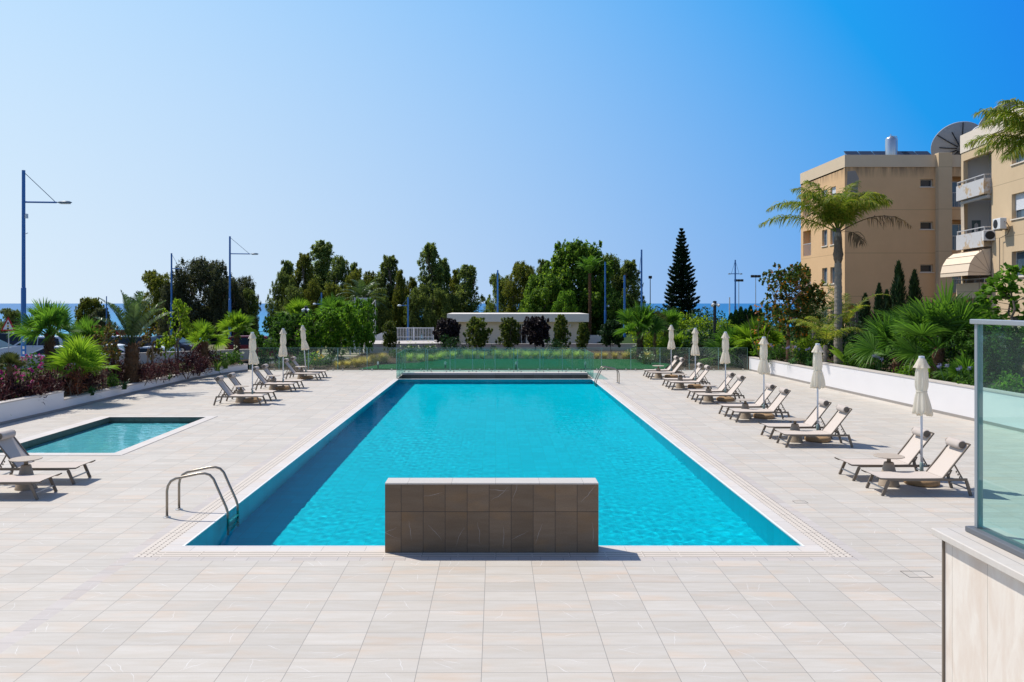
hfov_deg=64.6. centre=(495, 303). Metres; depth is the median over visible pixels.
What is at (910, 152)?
solar panel
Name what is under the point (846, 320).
young palm
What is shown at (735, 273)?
street lamp
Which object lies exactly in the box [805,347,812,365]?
agapanthus
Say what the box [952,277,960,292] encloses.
window
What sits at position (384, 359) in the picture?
grass tuft
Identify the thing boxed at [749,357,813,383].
garden wall
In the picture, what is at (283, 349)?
parasol
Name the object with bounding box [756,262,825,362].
orange leaved tree
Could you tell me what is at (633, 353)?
flowering bush
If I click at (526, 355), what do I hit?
grass tuft
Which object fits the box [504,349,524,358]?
grass tuft
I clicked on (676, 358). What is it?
sun lounger
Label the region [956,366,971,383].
agapanthus
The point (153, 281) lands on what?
eucalyptus tree
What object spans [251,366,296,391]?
sun lounger
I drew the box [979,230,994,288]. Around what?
air conditioner
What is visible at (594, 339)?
white wall
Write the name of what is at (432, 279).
eucalyptus tree
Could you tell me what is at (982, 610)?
stone parapet
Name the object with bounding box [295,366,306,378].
side table
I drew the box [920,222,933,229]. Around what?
window
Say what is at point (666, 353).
yellow green shrub
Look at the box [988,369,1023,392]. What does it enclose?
green bush
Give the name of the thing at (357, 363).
grass tuft
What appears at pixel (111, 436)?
square pool water
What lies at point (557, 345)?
green bush
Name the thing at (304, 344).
parasol
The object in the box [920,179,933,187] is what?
window
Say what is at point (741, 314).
column conifer
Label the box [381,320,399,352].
young tree
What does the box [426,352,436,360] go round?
grass tuft
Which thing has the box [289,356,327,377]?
sun lounger
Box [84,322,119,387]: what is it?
sapling
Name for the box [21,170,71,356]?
street lamp
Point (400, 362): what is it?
glass box balustrade
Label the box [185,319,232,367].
fan palm
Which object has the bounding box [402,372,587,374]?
basin kerb
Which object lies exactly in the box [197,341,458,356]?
park ground
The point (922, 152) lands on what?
solar panel
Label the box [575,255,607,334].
date palm
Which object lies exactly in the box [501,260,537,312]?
eucalyptus tree
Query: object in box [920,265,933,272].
window
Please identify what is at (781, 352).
green bush
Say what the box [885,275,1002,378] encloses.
fan palm
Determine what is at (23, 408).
planter wall
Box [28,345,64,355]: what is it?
parked car
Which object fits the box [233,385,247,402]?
side table
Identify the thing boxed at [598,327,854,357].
bank ground
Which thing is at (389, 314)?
eucalyptus tree
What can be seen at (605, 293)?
street lamp
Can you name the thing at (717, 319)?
dark bush
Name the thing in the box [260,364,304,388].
sun lounger
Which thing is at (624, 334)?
street lamp
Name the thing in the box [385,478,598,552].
stone fountain wall
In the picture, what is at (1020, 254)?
window
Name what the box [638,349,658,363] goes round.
flowering bush
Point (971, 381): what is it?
green bush
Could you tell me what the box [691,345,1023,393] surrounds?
garden bed ground
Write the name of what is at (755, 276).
floodlight pole
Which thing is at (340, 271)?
eucalyptus tree
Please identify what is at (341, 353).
promenade path
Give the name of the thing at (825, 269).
window
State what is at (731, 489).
pool edge
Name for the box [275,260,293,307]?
eucalyptus tree
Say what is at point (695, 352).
parasol
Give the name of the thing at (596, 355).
grass tuft
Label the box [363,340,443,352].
terrace wall
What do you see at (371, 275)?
eucalyptus tree
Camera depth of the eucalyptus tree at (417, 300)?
90.02 m
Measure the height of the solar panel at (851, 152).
2.200 m
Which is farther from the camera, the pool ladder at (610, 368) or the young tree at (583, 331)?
the young tree at (583, 331)
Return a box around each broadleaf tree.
[74,296,104,325]
[85,307,113,334]
[518,271,565,312]
[542,237,614,334]
[550,290,583,322]
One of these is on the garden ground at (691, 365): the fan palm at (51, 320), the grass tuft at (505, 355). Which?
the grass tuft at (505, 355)
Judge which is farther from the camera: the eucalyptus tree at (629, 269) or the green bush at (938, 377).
the eucalyptus tree at (629, 269)
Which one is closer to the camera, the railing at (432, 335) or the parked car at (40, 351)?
the parked car at (40, 351)
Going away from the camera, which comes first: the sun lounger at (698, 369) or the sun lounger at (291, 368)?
the sun lounger at (698, 369)
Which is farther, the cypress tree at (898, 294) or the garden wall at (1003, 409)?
the cypress tree at (898, 294)
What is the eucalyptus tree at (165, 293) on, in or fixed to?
on the park ground at (220, 347)
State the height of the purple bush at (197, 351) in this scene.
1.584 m
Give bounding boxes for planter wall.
[0,391,63,424]
[64,364,247,409]
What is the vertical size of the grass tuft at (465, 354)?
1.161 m
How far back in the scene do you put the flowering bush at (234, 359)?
39.88 m
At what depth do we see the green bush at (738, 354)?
43.23 m
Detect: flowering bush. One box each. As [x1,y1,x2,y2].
[222,345,244,364]
[278,353,293,364]
[306,351,324,367]
[319,350,337,366]
[399,340,419,355]
[417,340,436,356]
[624,345,643,358]
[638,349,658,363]
[749,340,770,355]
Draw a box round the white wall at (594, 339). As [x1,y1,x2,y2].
[588,335,602,343]
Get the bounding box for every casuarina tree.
[158,256,245,343]
[228,276,261,335]
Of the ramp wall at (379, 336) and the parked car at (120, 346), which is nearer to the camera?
the parked car at (120, 346)
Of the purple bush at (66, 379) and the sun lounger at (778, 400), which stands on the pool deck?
the sun lounger at (778, 400)
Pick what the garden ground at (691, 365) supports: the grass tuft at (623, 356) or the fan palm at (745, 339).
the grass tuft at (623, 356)
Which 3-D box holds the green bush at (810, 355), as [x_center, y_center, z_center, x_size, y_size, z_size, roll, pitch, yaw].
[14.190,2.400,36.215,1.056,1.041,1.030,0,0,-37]
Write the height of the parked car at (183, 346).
1.440 m
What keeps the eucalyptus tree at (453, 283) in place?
on the park ground at (220, 347)
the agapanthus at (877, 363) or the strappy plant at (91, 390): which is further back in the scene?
the agapanthus at (877, 363)
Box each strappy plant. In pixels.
[82,386,96,395]
[115,378,135,390]
[211,360,222,373]
[221,358,229,368]
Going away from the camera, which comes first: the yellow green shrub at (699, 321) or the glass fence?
the glass fence
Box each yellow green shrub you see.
[619,321,642,338]
[632,331,662,349]
[656,338,679,358]
[668,312,696,328]
[677,327,707,343]
[688,314,717,329]
[705,318,736,334]
[772,324,791,349]
[790,334,829,361]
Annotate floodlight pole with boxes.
[648,276,651,306]
[736,279,742,308]
[751,275,760,308]
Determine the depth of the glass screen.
4.18 m
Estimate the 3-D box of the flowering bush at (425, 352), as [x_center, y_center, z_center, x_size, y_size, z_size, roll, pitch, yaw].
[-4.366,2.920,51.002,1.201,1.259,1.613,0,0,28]
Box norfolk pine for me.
[660,228,700,325]
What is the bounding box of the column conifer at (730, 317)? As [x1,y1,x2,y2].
[725,313,737,327]
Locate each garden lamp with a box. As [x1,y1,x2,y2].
[301,306,309,361]
[711,301,719,363]
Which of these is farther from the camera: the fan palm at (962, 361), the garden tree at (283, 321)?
the garden tree at (283, 321)
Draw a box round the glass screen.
[965,319,1023,558]
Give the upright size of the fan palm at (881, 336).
2.827 m
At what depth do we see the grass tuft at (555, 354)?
49.31 m
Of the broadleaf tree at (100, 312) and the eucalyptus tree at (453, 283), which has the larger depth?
the broadleaf tree at (100, 312)
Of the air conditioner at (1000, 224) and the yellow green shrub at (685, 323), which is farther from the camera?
the yellow green shrub at (685, 323)
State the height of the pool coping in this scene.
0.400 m
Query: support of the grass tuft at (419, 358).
on the garden ground at (691, 365)
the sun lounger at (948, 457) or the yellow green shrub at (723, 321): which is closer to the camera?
the sun lounger at (948, 457)
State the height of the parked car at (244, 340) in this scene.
1.700 m
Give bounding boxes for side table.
[9,456,42,490]
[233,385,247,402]
[267,375,280,389]
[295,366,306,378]
[652,365,663,377]
[674,374,686,387]
[701,384,716,401]
[736,398,754,418]
[783,417,806,442]
[873,453,904,487]
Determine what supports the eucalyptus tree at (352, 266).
on the park ground at (220, 347)
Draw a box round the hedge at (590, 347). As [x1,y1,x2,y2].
[444,344,635,350]
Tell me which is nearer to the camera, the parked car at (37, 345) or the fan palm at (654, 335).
the fan palm at (654, 335)
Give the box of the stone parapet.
[931,528,1023,681]
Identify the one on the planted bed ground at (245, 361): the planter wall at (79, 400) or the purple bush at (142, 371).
the purple bush at (142, 371)
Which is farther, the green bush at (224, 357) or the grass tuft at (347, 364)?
the grass tuft at (347, 364)
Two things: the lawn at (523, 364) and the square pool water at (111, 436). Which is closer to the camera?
the square pool water at (111, 436)
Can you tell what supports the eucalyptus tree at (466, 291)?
on the park ground at (220, 347)
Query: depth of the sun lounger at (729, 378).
28.70 m
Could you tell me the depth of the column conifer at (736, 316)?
56.81 m
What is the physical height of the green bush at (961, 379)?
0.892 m
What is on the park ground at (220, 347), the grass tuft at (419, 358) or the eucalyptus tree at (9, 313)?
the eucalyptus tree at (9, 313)
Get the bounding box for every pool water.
[24,421,193,452]
[186,379,800,545]
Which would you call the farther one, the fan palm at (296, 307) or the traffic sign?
the fan palm at (296, 307)
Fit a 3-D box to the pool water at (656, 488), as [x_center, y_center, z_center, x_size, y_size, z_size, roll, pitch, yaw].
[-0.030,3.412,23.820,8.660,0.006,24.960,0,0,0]
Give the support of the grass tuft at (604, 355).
on the garden ground at (691, 365)
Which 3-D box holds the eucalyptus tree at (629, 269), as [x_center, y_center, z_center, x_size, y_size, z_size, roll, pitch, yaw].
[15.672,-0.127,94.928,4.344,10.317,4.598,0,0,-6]
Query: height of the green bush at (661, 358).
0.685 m
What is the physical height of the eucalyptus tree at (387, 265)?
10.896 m
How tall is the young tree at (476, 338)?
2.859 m
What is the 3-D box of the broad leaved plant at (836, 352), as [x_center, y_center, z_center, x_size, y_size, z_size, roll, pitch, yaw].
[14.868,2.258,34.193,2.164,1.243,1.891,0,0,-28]
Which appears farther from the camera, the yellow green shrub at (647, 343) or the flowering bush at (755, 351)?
the yellow green shrub at (647, 343)
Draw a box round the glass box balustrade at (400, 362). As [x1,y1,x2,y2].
[396,349,593,377]
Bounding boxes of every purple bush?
[0,371,31,399]
[0,382,19,400]
[12,375,49,405]
[28,367,67,391]
[45,364,72,390]
[80,365,109,390]
[101,358,124,382]
[134,362,157,384]
[140,356,172,382]
[155,357,181,379]
[172,349,202,378]
[187,342,220,366]
[190,352,215,375]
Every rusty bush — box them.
[65,367,91,395]
[681,354,691,366]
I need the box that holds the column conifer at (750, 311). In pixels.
[746,305,754,322]
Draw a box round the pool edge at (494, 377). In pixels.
[398,375,591,378]
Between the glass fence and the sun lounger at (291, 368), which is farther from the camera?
the glass fence
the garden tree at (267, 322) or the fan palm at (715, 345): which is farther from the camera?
the garden tree at (267, 322)
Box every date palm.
[94,289,174,383]
[336,278,388,314]
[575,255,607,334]
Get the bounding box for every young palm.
[771,289,863,345]
[787,312,864,362]
[816,281,890,354]
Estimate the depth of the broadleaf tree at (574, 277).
89.91 m
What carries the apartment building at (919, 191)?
on the bank ground at (628, 339)
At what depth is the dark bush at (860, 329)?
40.17 m
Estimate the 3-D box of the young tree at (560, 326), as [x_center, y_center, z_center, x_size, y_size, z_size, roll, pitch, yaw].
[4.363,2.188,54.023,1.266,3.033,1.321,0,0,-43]
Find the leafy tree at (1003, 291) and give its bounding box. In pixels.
[965,262,1023,388]
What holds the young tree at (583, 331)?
on the garden ground at (691, 365)
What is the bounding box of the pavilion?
[447,313,588,343]
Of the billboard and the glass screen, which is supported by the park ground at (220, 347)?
the billboard
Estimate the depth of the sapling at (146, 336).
35.93 m
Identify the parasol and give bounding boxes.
[243,332,261,402]
[275,328,290,389]
[300,325,312,378]
[664,325,677,377]
[687,328,702,387]
[716,332,734,401]
[753,337,774,418]
[804,343,830,442]
[903,356,939,486]
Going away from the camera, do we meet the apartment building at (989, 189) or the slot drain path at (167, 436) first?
the slot drain path at (167, 436)
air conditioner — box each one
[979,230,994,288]
[993,218,1010,281]
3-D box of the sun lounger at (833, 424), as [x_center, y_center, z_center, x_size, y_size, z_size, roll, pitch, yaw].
[7.590,2.925,19.380,1.694,0.970,0.630,0,0,0]
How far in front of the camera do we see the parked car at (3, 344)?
57.18 m
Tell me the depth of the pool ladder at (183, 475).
12.85 m
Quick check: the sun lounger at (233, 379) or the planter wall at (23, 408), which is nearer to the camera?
the planter wall at (23, 408)
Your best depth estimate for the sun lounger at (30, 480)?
14.20 m
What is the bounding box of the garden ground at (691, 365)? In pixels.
[248,351,748,369]
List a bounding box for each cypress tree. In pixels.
[855,292,874,342]
[872,283,886,350]
[883,289,892,312]
[890,260,908,315]
[907,269,923,304]
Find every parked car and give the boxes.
[0,333,20,344]
[0,336,67,356]
[0,340,12,347]
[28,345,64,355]
[94,344,126,353]
[112,336,180,349]
[139,346,180,352]
[155,336,197,350]
[225,335,291,359]
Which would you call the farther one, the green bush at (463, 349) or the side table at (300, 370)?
the green bush at (463, 349)
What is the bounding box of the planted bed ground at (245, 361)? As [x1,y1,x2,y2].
[0,359,249,396]
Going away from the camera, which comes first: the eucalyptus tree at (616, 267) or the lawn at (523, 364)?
the lawn at (523, 364)
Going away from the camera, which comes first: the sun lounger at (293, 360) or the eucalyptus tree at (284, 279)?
the sun lounger at (293, 360)
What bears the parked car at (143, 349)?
on the car park ground at (300, 357)
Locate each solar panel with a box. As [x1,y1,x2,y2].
[844,151,859,154]
[858,151,873,154]
[872,151,884,154]
[901,151,916,154]
[914,151,930,154]
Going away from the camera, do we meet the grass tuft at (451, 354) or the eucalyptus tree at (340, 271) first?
the grass tuft at (451, 354)
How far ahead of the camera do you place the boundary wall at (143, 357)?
42.26 m
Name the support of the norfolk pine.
on the park ground at (220, 347)
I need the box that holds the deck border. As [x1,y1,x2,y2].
[0,379,869,652]
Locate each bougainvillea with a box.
[0,363,18,389]
[1,372,33,396]
[15,352,44,381]
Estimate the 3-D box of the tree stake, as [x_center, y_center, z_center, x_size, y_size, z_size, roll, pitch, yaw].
[-14.822,2.575,35.000,0.061,1.450,0.055,0,0,0]
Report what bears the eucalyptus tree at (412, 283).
on the park ground at (220, 347)
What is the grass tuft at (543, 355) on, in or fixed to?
on the garden ground at (691, 365)
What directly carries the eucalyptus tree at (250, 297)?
on the park ground at (220, 347)
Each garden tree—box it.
[255,315,294,362]
[263,311,321,357]
[294,308,351,357]
[316,306,354,358]
[343,297,378,356]
[951,325,1023,383]
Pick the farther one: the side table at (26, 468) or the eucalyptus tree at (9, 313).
the eucalyptus tree at (9, 313)
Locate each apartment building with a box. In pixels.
[800,153,960,336]
[940,104,1023,328]
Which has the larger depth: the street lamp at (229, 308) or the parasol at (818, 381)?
the street lamp at (229, 308)
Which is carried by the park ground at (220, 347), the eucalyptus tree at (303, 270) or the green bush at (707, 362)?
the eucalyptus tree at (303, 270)
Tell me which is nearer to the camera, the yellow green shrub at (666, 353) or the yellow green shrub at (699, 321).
the yellow green shrub at (666, 353)
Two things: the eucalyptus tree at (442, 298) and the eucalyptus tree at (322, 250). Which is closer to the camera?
the eucalyptus tree at (442, 298)
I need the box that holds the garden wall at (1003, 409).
[822,362,1023,432]
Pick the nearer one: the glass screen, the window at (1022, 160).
the glass screen
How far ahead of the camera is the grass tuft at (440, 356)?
48.12 m
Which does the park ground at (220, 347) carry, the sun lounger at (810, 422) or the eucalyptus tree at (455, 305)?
the eucalyptus tree at (455, 305)
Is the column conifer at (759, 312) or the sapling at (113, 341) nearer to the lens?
the sapling at (113, 341)
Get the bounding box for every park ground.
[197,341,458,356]
[258,357,351,363]
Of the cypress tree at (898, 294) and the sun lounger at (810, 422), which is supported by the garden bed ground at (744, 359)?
the cypress tree at (898, 294)
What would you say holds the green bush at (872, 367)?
on the garden bed ground at (744, 359)
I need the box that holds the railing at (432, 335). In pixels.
[397,327,433,340]
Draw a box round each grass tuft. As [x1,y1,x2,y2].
[333,361,344,367]
[343,360,353,367]
[348,357,365,367]
[360,355,374,365]
[371,356,380,363]
[376,352,391,360]
[380,354,392,362]
[405,352,414,360]
[414,353,424,361]
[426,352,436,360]
[433,351,443,359]
[436,349,448,358]
[446,350,458,358]
[458,348,471,358]
[468,350,480,358]
[473,350,488,358]
[489,349,505,358]
[498,350,511,358]
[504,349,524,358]
[515,347,532,358]
[530,349,555,358]
[530,350,540,358]
[551,350,561,358]
[558,346,574,358]
[571,349,584,358]
[579,349,593,358]
[593,352,600,358]
[599,351,608,358]
[608,351,619,358]
[617,351,629,358]
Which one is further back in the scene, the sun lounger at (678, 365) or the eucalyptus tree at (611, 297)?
the eucalyptus tree at (611, 297)
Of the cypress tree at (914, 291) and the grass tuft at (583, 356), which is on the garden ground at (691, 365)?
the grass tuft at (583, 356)
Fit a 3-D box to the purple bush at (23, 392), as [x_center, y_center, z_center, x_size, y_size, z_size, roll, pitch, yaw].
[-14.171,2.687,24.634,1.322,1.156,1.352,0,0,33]
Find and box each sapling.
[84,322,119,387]
[96,322,122,362]
[139,326,162,364]
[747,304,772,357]
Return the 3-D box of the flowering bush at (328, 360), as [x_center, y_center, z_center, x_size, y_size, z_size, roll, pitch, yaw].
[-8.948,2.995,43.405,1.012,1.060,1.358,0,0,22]
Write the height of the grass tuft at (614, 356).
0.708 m
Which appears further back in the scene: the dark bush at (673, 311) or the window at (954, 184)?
the dark bush at (673, 311)
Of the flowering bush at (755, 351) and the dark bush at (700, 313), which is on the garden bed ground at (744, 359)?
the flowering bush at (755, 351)
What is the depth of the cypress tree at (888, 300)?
44.86 m
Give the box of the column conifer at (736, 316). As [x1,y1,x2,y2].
[732,309,740,326]
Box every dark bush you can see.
[660,306,685,323]
[670,323,718,362]
[688,306,710,326]
[697,326,728,360]
[703,310,726,326]
[780,312,830,352]
[806,313,856,356]
[826,325,876,362]
[846,319,883,356]
[866,345,913,372]
[929,341,969,380]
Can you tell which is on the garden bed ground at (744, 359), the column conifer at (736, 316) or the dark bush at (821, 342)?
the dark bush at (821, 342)
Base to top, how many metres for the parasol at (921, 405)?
2.412 m
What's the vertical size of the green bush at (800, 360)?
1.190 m
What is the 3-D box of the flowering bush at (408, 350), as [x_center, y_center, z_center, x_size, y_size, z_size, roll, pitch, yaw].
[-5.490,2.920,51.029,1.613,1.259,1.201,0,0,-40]
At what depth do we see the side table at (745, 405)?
23.83 m
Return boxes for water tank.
[885,134,897,154]
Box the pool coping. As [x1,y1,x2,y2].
[0,379,825,550]
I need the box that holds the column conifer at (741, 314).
[735,306,745,326]
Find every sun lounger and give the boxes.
[0,429,95,483]
[0,473,61,499]
[213,375,268,404]
[226,372,278,400]
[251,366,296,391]
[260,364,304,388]
[282,358,321,380]
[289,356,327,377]
[642,356,679,376]
[647,357,685,378]
[660,363,704,386]
[666,365,711,389]
[684,371,735,399]
[692,375,745,403]
[716,383,776,416]
[727,387,791,422]
[757,398,832,438]
[773,404,852,447]
[834,427,934,480]
[861,437,972,495]
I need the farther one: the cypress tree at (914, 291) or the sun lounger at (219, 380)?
the cypress tree at (914, 291)
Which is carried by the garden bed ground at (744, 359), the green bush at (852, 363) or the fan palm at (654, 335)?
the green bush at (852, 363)
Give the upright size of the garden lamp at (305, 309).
3.252 m
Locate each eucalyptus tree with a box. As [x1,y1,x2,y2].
[0,308,27,332]
[134,269,176,335]
[157,284,190,338]
[201,276,247,343]
[243,287,259,334]
[265,271,296,335]
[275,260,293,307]
[280,284,310,316]
[291,252,318,297]
[301,278,325,330]
[309,240,337,290]
[318,282,344,342]
[319,255,350,326]
[342,267,371,335]
[349,262,357,271]
[357,270,386,297]
[367,287,394,334]
[373,254,406,328]
[391,269,406,339]
[401,276,423,339]
[403,284,437,339]
[415,242,447,327]
[421,287,452,339]
[437,292,463,323]
[438,257,452,292]
[449,269,461,309]
[455,264,485,312]
[482,273,517,312]
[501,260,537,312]
[523,265,536,291]
[536,259,549,277]
[595,291,630,334]
[600,252,626,316]
[610,259,645,311]
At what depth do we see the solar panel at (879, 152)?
61.67 m
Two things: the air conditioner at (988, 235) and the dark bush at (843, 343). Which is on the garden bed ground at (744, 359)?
the dark bush at (843, 343)
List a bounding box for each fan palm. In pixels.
[0,350,28,389]
[6,297,86,390]
[40,333,119,394]
[63,314,112,376]
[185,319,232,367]
[215,309,256,360]
[271,295,311,356]
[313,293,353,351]
[611,300,668,360]
[646,309,669,359]
[655,331,699,359]
[657,307,685,355]
[698,322,757,367]
[729,315,786,356]
[842,311,946,372]
[872,300,966,370]
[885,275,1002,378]
[931,351,995,383]
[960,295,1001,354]
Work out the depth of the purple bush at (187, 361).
34.85 m
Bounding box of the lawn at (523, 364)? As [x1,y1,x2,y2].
[359,359,669,369]
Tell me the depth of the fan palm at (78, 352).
27.02 m
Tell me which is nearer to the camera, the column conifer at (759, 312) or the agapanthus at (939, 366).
the agapanthus at (939, 366)
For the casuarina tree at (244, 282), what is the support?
on the park ground at (220, 347)
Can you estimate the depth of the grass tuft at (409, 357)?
47.71 m
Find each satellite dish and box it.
[931,121,977,154]
[978,101,1014,125]
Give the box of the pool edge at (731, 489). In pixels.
[182,379,804,546]
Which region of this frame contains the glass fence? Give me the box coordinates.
[273,348,747,370]
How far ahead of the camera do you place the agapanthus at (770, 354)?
38.12 m
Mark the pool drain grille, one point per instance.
(155, 548)
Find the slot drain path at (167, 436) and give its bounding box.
[123,416,217,454]
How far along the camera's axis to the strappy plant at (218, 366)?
37.35 m
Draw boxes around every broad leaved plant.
[827,342,861,365]
[909,358,932,377]
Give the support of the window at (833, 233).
in the apartment building at (919, 191)
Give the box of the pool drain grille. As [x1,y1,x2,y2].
[134,379,852,556]
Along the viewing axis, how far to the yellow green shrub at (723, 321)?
56.57 m
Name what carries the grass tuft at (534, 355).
on the garden ground at (691, 365)
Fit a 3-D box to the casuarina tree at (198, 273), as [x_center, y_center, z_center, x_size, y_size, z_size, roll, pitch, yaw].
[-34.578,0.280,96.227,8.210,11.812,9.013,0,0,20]
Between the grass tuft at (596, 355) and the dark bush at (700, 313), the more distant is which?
the dark bush at (700, 313)
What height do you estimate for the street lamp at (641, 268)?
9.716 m
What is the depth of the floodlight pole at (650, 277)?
91.96 m
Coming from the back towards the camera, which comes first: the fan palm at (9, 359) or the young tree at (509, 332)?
the young tree at (509, 332)
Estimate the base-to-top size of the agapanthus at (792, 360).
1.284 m
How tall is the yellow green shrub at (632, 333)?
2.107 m
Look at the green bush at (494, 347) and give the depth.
52.83 m
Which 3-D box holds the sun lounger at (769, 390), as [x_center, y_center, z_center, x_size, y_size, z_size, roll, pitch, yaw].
[7.624,2.925,24.610,1.694,0.970,0.630,0,0,-1]
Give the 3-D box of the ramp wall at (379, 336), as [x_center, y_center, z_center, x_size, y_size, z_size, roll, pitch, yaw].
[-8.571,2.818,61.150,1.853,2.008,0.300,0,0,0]
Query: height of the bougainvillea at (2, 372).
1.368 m
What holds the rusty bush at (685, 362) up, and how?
on the garden ground at (691, 365)
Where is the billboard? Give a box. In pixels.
[354,297,375,348]
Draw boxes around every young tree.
[155,297,193,372]
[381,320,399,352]
[433,318,460,344]
[463,316,493,352]
[495,317,519,353]
[520,315,550,352]
[552,314,571,351]
[575,322,589,352]
[596,319,623,351]
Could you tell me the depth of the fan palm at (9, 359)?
24.53 m
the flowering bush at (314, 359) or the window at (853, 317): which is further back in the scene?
the window at (853, 317)
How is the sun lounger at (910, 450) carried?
on the pool deck
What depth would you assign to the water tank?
58.71 m
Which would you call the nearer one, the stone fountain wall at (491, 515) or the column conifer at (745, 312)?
the stone fountain wall at (491, 515)
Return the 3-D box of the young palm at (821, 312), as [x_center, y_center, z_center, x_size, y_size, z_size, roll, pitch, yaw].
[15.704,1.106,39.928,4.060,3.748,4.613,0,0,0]
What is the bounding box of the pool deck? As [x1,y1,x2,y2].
[0,370,1023,681]
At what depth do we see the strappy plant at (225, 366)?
38.64 m
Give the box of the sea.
[0,303,795,338]
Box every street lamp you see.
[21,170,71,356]
[170,253,186,334]
[228,236,257,338]
[397,297,408,339]
[497,270,498,312]
[604,262,608,323]
[623,275,625,337]
[637,250,641,304]
[641,286,642,305]
[728,260,741,309]
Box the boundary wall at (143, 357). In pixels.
[3,349,249,368]
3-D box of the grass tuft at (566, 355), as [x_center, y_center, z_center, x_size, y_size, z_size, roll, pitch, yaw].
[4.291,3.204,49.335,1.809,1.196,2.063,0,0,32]
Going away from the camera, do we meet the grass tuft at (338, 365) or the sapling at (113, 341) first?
the sapling at (113, 341)
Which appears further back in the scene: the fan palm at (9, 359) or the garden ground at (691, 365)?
the garden ground at (691, 365)
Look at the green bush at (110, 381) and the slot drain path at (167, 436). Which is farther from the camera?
the green bush at (110, 381)
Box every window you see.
[517,324,525,343]
[821,230,827,246]
[824,268,826,284]
[829,229,834,245]
[830,267,834,284]
[850,309,860,333]
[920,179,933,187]
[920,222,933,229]
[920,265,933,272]
[952,182,960,206]
[952,224,960,249]
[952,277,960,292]
[1010,137,1023,165]
[1010,192,1023,220]
[1016,251,1023,276]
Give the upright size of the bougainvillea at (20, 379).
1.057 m
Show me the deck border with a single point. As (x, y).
(27, 627)
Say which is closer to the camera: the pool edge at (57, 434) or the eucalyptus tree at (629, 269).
the pool edge at (57, 434)
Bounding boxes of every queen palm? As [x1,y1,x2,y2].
[758,180,911,363]
[962,97,1023,162]
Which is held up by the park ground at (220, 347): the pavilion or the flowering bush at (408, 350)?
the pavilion
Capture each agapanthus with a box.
[767,345,773,365]
[784,345,800,364]
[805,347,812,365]
[873,354,886,371]
[937,363,958,381]
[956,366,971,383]
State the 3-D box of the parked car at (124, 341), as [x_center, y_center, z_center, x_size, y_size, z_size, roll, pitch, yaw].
[-24.237,3.150,56.005,4.540,1.700,1.844,0,0,10]
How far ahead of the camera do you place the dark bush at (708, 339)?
47.89 m
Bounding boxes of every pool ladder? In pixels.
[163,466,238,517]
[594,366,619,383]
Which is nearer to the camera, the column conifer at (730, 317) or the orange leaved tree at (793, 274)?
the orange leaved tree at (793, 274)
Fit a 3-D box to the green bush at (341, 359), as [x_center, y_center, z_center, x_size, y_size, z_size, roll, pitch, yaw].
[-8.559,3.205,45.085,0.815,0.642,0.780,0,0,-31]
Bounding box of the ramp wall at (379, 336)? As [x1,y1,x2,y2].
[375,332,385,340]
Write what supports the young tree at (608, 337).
on the garden ground at (691, 365)
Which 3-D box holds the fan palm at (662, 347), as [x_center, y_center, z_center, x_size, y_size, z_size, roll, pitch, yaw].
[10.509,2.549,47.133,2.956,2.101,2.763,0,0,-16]
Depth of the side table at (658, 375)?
36.90 m
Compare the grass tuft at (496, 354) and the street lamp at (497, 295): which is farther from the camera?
the street lamp at (497, 295)
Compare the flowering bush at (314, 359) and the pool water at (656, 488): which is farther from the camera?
the flowering bush at (314, 359)
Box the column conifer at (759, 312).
[757,308,764,321]
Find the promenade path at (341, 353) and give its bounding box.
[291,342,358,355]
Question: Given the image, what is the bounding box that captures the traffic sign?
[1,317,14,350]
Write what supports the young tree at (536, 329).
on the garden ground at (691, 365)
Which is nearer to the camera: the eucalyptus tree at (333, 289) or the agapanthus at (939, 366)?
the agapanthus at (939, 366)
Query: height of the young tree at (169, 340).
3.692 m
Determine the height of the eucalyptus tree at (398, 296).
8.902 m
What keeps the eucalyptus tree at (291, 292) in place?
on the park ground at (220, 347)
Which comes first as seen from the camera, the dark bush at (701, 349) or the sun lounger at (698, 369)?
the sun lounger at (698, 369)
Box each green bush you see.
[100,371,121,387]
[209,351,232,366]
[258,348,274,367]
[273,360,285,367]
[293,351,307,365]
[336,356,347,363]
[389,349,400,357]
[438,333,462,356]
[457,344,470,352]
[487,344,501,354]
[543,338,566,356]
[657,354,668,362]
[701,359,714,365]
[724,356,741,367]
[730,348,751,365]
[757,341,778,359]
[768,343,791,361]
[788,342,809,364]
[799,345,822,365]
[841,353,865,366]
[861,357,890,370]
[891,363,915,375]
[928,359,958,381]
[952,362,998,387]
[952,369,984,384]
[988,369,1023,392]
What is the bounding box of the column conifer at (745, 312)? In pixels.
[743,308,748,324]
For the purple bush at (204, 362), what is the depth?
36.29 m
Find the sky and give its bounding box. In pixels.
[0,0,1023,302]
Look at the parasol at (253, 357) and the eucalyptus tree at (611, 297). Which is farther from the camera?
the eucalyptus tree at (611, 297)
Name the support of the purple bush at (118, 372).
on the planted bed ground at (245, 361)
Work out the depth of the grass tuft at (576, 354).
49.28 m
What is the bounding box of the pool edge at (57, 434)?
[0,417,204,452]
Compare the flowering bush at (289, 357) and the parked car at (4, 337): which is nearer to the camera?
the flowering bush at (289, 357)
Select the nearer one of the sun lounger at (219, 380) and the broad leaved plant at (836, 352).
the sun lounger at (219, 380)
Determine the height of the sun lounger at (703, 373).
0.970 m
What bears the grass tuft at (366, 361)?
on the garden ground at (691, 365)
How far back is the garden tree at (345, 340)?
47.52 m
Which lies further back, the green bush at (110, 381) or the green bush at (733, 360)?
the green bush at (733, 360)
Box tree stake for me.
[152,346,153,363]
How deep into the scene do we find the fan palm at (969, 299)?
31.68 m
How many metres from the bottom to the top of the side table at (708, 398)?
0.556 m
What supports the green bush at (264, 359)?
on the garden ground at (691, 365)

